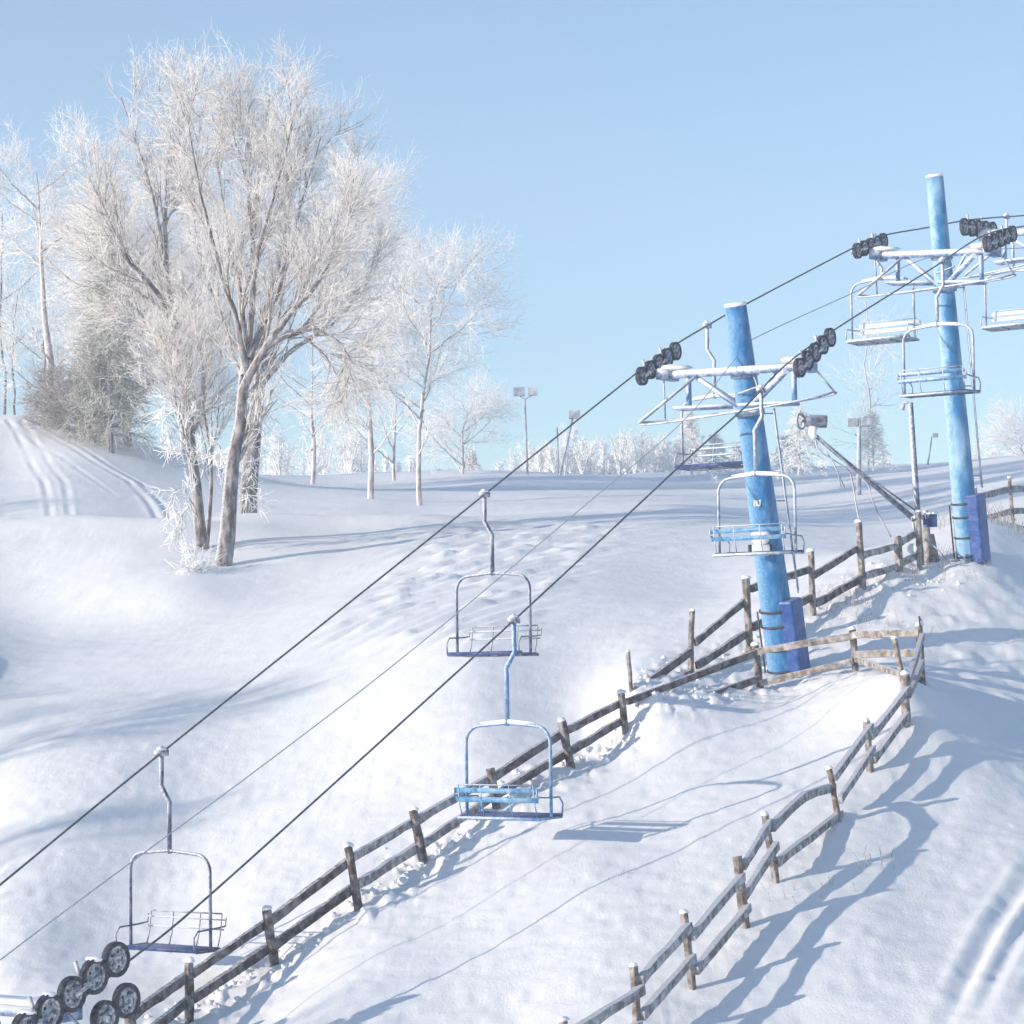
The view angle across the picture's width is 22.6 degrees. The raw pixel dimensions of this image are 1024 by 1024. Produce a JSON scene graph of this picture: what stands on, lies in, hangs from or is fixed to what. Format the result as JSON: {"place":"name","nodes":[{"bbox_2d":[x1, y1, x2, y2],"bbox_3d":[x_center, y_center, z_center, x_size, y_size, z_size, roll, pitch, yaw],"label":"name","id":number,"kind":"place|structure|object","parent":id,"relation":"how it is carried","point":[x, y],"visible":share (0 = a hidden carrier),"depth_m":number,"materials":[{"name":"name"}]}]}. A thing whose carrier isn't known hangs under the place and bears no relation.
{"place":"outdoors","nodes":[
{"label":"outdoors","id":0,"kind":"place"},
{"bbox_2d":[0,415,1023,1023],"bbox_3d":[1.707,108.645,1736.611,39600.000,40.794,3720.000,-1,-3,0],"label":"snow slope","id":1,"kind":"structure","parent":0,"point":[124,655],"depth_m":54.34,"materials":[{"name":"white snow"}]},
{"bbox_2d":[0,246,77,414],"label":"deciduous tree","id":2,"kind":"object","parent":1,"relation":"on","point":[10,345],"visible":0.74,"depth_m":143.05,"materials":[{"name":"white plant"}]},
{"bbox_2d":[0,181,77,414],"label":"deciduous tree","id":3,"kind":"object","parent":1,"relation":"on","point":[2,356],"visible":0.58,"depth_m":143.26,"materials":[{"name":"white plant"}]},
{"bbox_2d":[0,263,111,417],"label":"deciduous tree","id":4,"kind":"object","parent":1,"relation":"on","point":[52,320],"visible":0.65,"depth_m":140.99,"materials":[{"name":"white plant"}]},
{"bbox_2d":[0,99,130,426],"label":"deciduous tree","id":5,"kind":"object","parent":1,"relation":"on","point":[48,353],"visible":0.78,"depth_m":138.17,"materials":[{"name":"white plant"}]},
{"bbox_2d":[16,351,120,442],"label":"thicket","id":6,"kind":"object","parent":1,"relation":"on","point":[53,385],"visible":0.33,"depth_m":135.62,"materials":[{"name":"grey plant"}]},
{"bbox_2d":[0,941,140,1023],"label":"lift tower","id":7,"kind":"structure","parent":1,"relation":"on","point":[51,1007],"depth_m":36.12,"materials":[{"name":"black paint"}]},
{"bbox_2d":[12,329,157,448],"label":"thicket","id":8,"kind":"object","parent":1,"relation":"on","point":[71,413],"visible":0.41,"depth_m":132.91,"materials":[{"name":"grey plant"}]},
{"bbox_2d":[1,162,172,422],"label":"deciduous tree","id":9,"kind":"object","parent":1,"relation":"on","point":[63,281],"visible":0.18,"depth_m":150.82,"materials":[{"name":"white plant"}]},
{"bbox_2d":[56,250,171,458],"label":"conifer tree","id":10,"kind":"object","parent":1,"relation":"on","point":[112,414],"visible":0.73,"depth_m":131.32,"materials":[{"name":"grey plant"}]},
{"bbox_2d":[30,149,231,446],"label":"deciduous tree","id":11,"kind":"object","parent":1,"relation":"on","point":[63,226],"visible":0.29,"depth_m":136.62,"materials":[{"name":"white plant"}]},
{"bbox_2d":[14,29,263,548],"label":"deciduous tree","id":12,"kind":"object","parent":1,"relation":"on","point":[107,248],"visible":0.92,"depth_m":93.32,"materials":[{"name":"white plant"}]},
{"bbox_2d":[138,386,226,551],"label":"rimed shrub","id":13,"kind":"object","parent":1,"relation":"on","point":[184,510],"visible":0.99,"depth_m":91.65,"materials":[{"name":"white plant"}]},
{"bbox_2d":[164,539,225,573],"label":"rimed shrub","id":14,"kind":"object","parent":1,"relation":"on","point":[185,562],"visible":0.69,"depth_m":88.02,"materials":[{"name":"white plant"}]},
{"bbox_2d":[120,223,298,456],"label":"deciduous tree","id":15,"kind":"object","parent":1,"relation":"on","point":[199,428],"visible":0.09,"depth_m":149.98,"materials":[{"name":"white plant"}]},
{"bbox_2d":[213,383,281,521],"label":"rimed shrub","id":16,"kind":"object","parent":1,"relation":"on","point":[251,476],"visible":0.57,"depth_m":93.30,"materials":[{"name":"white plant"}]},
{"bbox_2d":[134,23,421,566],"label":"deciduous tree","id":17,"kind":"object","parent":1,"relation":"on","point":[248,349],"visible":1,"depth_m":89.91,"materials":[{"name":"white plant"}]},
{"bbox_2d":[151,77,415,513],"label":"deciduous tree","id":18,"kind":"object","parent":1,"relation":"on","point":[255,453],"visible":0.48,"depth_m":104.61,"materials":[{"name":"white plant"}]},
{"bbox_2d":[224,263,381,484],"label":"deciduous tree","id":19,"kind":"object","parent":1,"relation":"on","point":[313,450],"visible":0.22,"depth_m":165.78,"materials":[{"name":"white plant"}]},
{"bbox_2d":[156,417,474,474],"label":"wood","id":20,"kind":"object","parent":1,"relation":"on","point":[280,464],"visible":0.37,"depth_m":212.46,"materials":[{"name":"white plant"}]},
{"bbox_2d":[269,136,474,498],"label":"deciduous tree","id":21,"kind":"object","parent":1,"relation":"on","point":[370,491],"visible":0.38,"depth_m":125.05,"materials":[{"name":"white plant"}]},
{"bbox_2d":[313,338,463,480],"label":"deciduous tree","id":22,"kind":"object","parent":1,"relation":"on","point":[393,439],"visible":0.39,"depth_m":175.33,"materials":[{"name":"white plant"}]},
{"bbox_2d":[305,204,530,504],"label":"deciduous tree","id":23,"kind":"object","parent":1,"relation":"on","point":[441,279],"visible":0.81,"depth_m":122.24,"materials":[{"name":"white plant"}]},
{"bbox_2d":[145,684,755,1021],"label":"snow clods","id":24,"kind":"object","parent":1,"relation":"on","point":[403,880],"visible":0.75,"depth_m":46.27,"materials":[{"name":"white snow"}]},
{"bbox_2d":[388,367,523,474],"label":"deciduous tree","id":25,"kind":"object","parent":1,"relation":"on","point":[477,403],"visible":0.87,"depth_m":185.70,"materials":[{"name":"white plant"}]},
{"bbox_2d":[460,449,481,469],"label":"conifer tree","id":26,"kind":"object","parent":1,"relation":"on","point":[471,455],"visible":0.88,"depth_m":195.45,"materials":[{"name":"white plant"}]},
{"bbox_2d":[124,622,925,1023],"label":"wooden fence","id":27,"kind":"object","parent":1,"relation":"on","point":[270,920],"visible":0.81,"depth_m":47.14,"materials":[{"name":"brown wood"}]},
{"bbox_2d":[513,387,537,474],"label":"light pole","id":28,"kind":"object","parent":1,"relation":"on","point":[531,391],"visible":0.96,"depth_m":185.65,"materials":[{"name":"grey metal"}]},
{"bbox_2d":[556,427,558,474],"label":"bare pole","id":29,"kind":"object","parent":1,"relation":"on","point":[557,451],"visible":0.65,"depth_m":187.55,"materials":[{"name":"white metal"}]},
{"bbox_2d":[558,410,579,475],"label":"light pole","id":30,"kind":"object","parent":1,"relation":"on","point":[574,414],"visible":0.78,"depth_m":186.55,"materials":[{"name":"grey metal"}]},
{"bbox_2d":[494,424,686,475],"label":"wood","id":31,"kind":"object","parent":1,"relation":"on","point":[624,458],"visible":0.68,"depth_m":202.46,"materials":[{"name":"white plant"}]},
{"bbox_2d":[668,411,717,481],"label":"conifer tree","id":32,"kind":"object","parent":1,"relation":"on","point":[688,425],"visible":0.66,"depth_m":150.33,"materials":[{"name":"white plant"}]},
{"bbox_2d":[693,433,740,475],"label":"conifer tree","id":33,"kind":"object","parent":1,"relation":"on","point":[715,438],"visible":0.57,"depth_m":170.37,"materials":[{"name":"white plant"}]},
{"bbox_2d":[723,445,742,469],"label":"conifer tree","id":34,"kind":"object","parent":1,"relation":"on","point":[732,450],"visible":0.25,"depth_m":180.44,"materials":[{"name":"white plant"}]},
{"bbox_2d":[635,301,836,677],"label":"lift tower","id":35,"kind":"structure","parent":1,"relation":"on","point":[781,613],"depth_m":57.00,"materials":[{"name":"blue metal"}]},
{"bbox_2d":[0,248,1021,960],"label":"signal cable","id":36,"kind":"object","parent":35,"relation":"attached to","point":[440,626],"visible":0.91,"depth_m":46.17,"materials":[{"name":"grey metal"}]},
{"bbox_2d":[0,215,1023,885],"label":"haul rope","id":37,"kind":"object","parent":35,"relation":"attached to","point":[412,553],"visible":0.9,"depth_m":49.09,"materials":[{"name":"metal"}]},
{"bbox_2d":[115,746,226,954],"bbox_3d":[-5.806,5.706,43.459,1.855,3.460,0.849,-3,-4,34],"label":"chairlift chair","id":38,"kind":"object","parent":37,"relation":"hanging from","point":[161,752],"visible":0.94,"depth_m":43.45,"materials":[{"name":"metal"}]},
{"bbox_2d":[446,489,541,656],"bbox_3d":[-0.389,1.219,51.772,1.855,3.410,0.849,-3,-4,34],"label":"chairlift chair","id":39,"kind":"object","parent":37,"relation":"hanging from","point":[484,493],"visible":0.95,"depth_m":51.77,"materials":[{"name":"metal"}]},
{"bbox_2d":[674,320,742,471],"bbox_3d":[4.726,-2.740,59.596,1.856,3.480,0.849,-3,-4,34],"label":"chairlift chair","id":40,"kind":"object","parent":37,"relation":"hanging from","point":[735,464],"visible":0.69,"depth_m":59.70,"materials":[{"name":"metal"}]},
{"bbox_2d":[845,233,920,345],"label":"chairlift chair","id":41,"kind":"object","parent":37,"relation":"hanging from","point":[880,340],"visible":0.91,"depth_m":67.22,"materials":[{"name":"metal"}]},
{"bbox_2d":[980,212,1023,331],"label":"chairlift chair","id":42,"kind":"object","parent":37,"relation":"hanging from","point":[1006,327],"visible":0.75,"depth_m":74.60,"materials":[{"name":"metal"}]},
{"bbox_2d":[64,226,1023,1014],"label":"haul rope","id":43,"kind":"object","parent":35,"relation":"attached to","point":[510,624],"visible":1,"depth_m":44.59,"materials":[{"name":"metal"}]},
{"bbox_2d":[453,614,563,820],"bbox_3d":[-0.089,3.611,45.227,1.856,3.620,0.849,-3,-4,34],"label":"chairlift chair","id":44,"kind":"object","parent":43,"relation":"hanging from","point":[467,798],"visible":1,"depth_m":45.05,"materials":[{"name":"blue metal"}]},
{"bbox_2d":[709,384,804,556],"bbox_3d":[5.051,-0.870,53.133,1.855,3.560,0.849,-3,-4,34],"label":"chairlift chair","id":45,"kind":"object","parent":43,"relation":"hanging from","point":[760,388],"visible":1,"depth_m":52.94,"materials":[{"name":"metal"}]},
{"bbox_2d":[897,256,980,398],"bbox_3d":[10.107,-4.412,60.837,1.855,3.310,0.849,-3,-4,34],"label":"chairlift chair","id":46,"kind":"object","parent":43,"relation":"hanging from","point":[942,261],"visible":1,"depth_m":60.66,"materials":[{"name":"metal"}]},
{"bbox_2d":[558,633,924,1023],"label":"wooden fence","id":47,"kind":"object","parent":1,"relation":"on","point":[686,933],"visible":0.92,"depth_m":40.80,"materials":[{"name":"brown wood"}]},
{"bbox_2d":[625,509,922,692],"bbox_3d":[6.367,2.063,60.565,0.617,4.749,13.398,-4,-4,37],"label":"wooden fence","id":48,"kind":"object","parent":1,"relation":"on","point":[859,579],"visible":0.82,"depth_m":61.87,"materials":[{"name":"brown wood"}]},
{"bbox_2d":[907,543,916,553],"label":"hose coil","id":49,"kind":"object","parent":48,"relation":"hanging from","point":[911,548],"visible":1,"depth_m":65.43,"materials":[{"name":"white plastic"}]},
{"bbox_2d":[617,561,960,691],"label":"snow clods","id":50,"kind":"object","parent":1,"relation":"on","point":[695,688],"visible":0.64,"depth_m":60.76,"materials":[{"name":"white snow"}]},
{"bbox_2d":[770,434,811,476],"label":"conifer tree","id":51,"kind":"object","parent":1,"relation":"on","point":[775,467],"visible":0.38,"depth_m":160.38,"materials":[{"name":"white plant"}]},
{"bbox_2d":[769,402,831,479],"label":"conifer tree","id":52,"kind":"object","parent":1,"relation":"on","point":[803,433],"visible":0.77,"depth_m":150.36,"materials":[{"name":"white plant"}]},
{"bbox_2d":[617,502,1023,902],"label":"dry grass","id":53,"kind":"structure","parent":1,"relation":"on","point":[964,558],"depth_m":64.86,"materials":[{"name":"plant"}]},
{"bbox_2d":[795,413,923,536],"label":"snow gun","id":54,"kind":"object","parent":1,"relation":"on","point":[812,422],"visible":1,"depth_m":65.01,"materials":[{"name":"grey metal"}]},
{"bbox_2d":[847,417,871,494],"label":"light pole","id":55,"kind":"object","parent":1,"relation":"on","point":[859,423],"visible":1,"depth_m":128.34,"materials":[{"name":"grey metal"}]},
{"bbox_2d":[820,291,918,471],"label":"deciduous tree","id":56,"kind":"object","parent":1,"relation":"on","point":[868,375],"visible":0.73,"depth_m":165.87,"materials":[{"name":"white plant"}]},
{"bbox_2d":[852,407,900,470],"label":"conifer tree","id":57,"kind":"object","parent":1,"relation":"on","point":[872,435],"visible":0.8,"depth_m":160.36,"materials":[{"name":"white plant"}]},
{"bbox_2d":[790,440,1023,466],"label":"wood","id":58,"kind":"object","parent":1,"relation":"on","point":[974,456],"visible":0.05,"depth_m":219.91,"materials":[{"name":"white plant"}]},
{"bbox_2d":[899,402,924,565],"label":"lamp mast","id":59,"kind":"object","parent":1,"relation":"on","point":[916,496],"visible":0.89,"depth_m":66.13,"materials":[{"name":"metal"}]},
{"bbox_2d":[922,510,939,562],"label":"timber post","id":60,"kind":"object","parent":1,"relation":"on","point":[930,553],"visible":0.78,"depth_m":66.33,"materials":[{"name":"wood"}]},
{"bbox_2d":[922,512,937,526],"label":"switch box","id":61,"kind":"object","parent":60,"relation":"attached to","point":[929,519],"visible":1,"depth_m":65.97,"materials":[{"name":"blue plastic"}]},
{"bbox_2d":[926,518,930,525],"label":"door","id":62,"kind":"structure","parent":61,"relation":"in","point":[928,520],"depth_m":65.94,"materials":[{"name":"blue metal"}]},
{"bbox_2d":[927,433,937,464],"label":"light pole","id":63,"kind":"object","parent":1,"relation":"on","point":[934,434],"visible":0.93,"depth_m":168.49,"materials":[{"name":"grey metal"}]},
{"bbox_2d":[851,173,1016,563],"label":"lift tower","id":64,"kind":"structure","parent":1,"relation":"on","point":[969,518],"depth_m":65.79,"materials":[{"name":"blue metal"}]},
{"bbox_2d":[925,539,960,563],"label":"power cable","id":65,"kind":"object","parent":64,"relation":"hanging from","point":[936,548],"visible":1,"depth_m":65.58,"materials":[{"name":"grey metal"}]},
{"bbox_2d":[958,214,1023,278],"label":"lift tower","id":66,"kind":"structure","parent":1,"relation":"on","point":[973,228],"depth_m":72.27,"materials":[{"name":"white metal"}]},
{"bbox_2d":[971,393,1023,456],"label":"deciduous tree","id":67,"kind":"object","parent":1,"relation":"on","point":[992,439],"visible":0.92,"depth_m":180.81,"materials":[{"name":"white plant"}]},
{"bbox_2d":[975,476,1023,527],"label":"wooden fence","id":68,"kind":"object","parent":1,"relation":"on","point":[1010,489],"visible":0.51,"depth_m":75.04,"materials":[{"name":"brown wood"}]},
{"bbox_2d":[0,0,1023,474],"label":"sky","id":69,"kind":"structure","parent":0,"point":[658,166],"materials":[{"name":"blue"}]}
]}

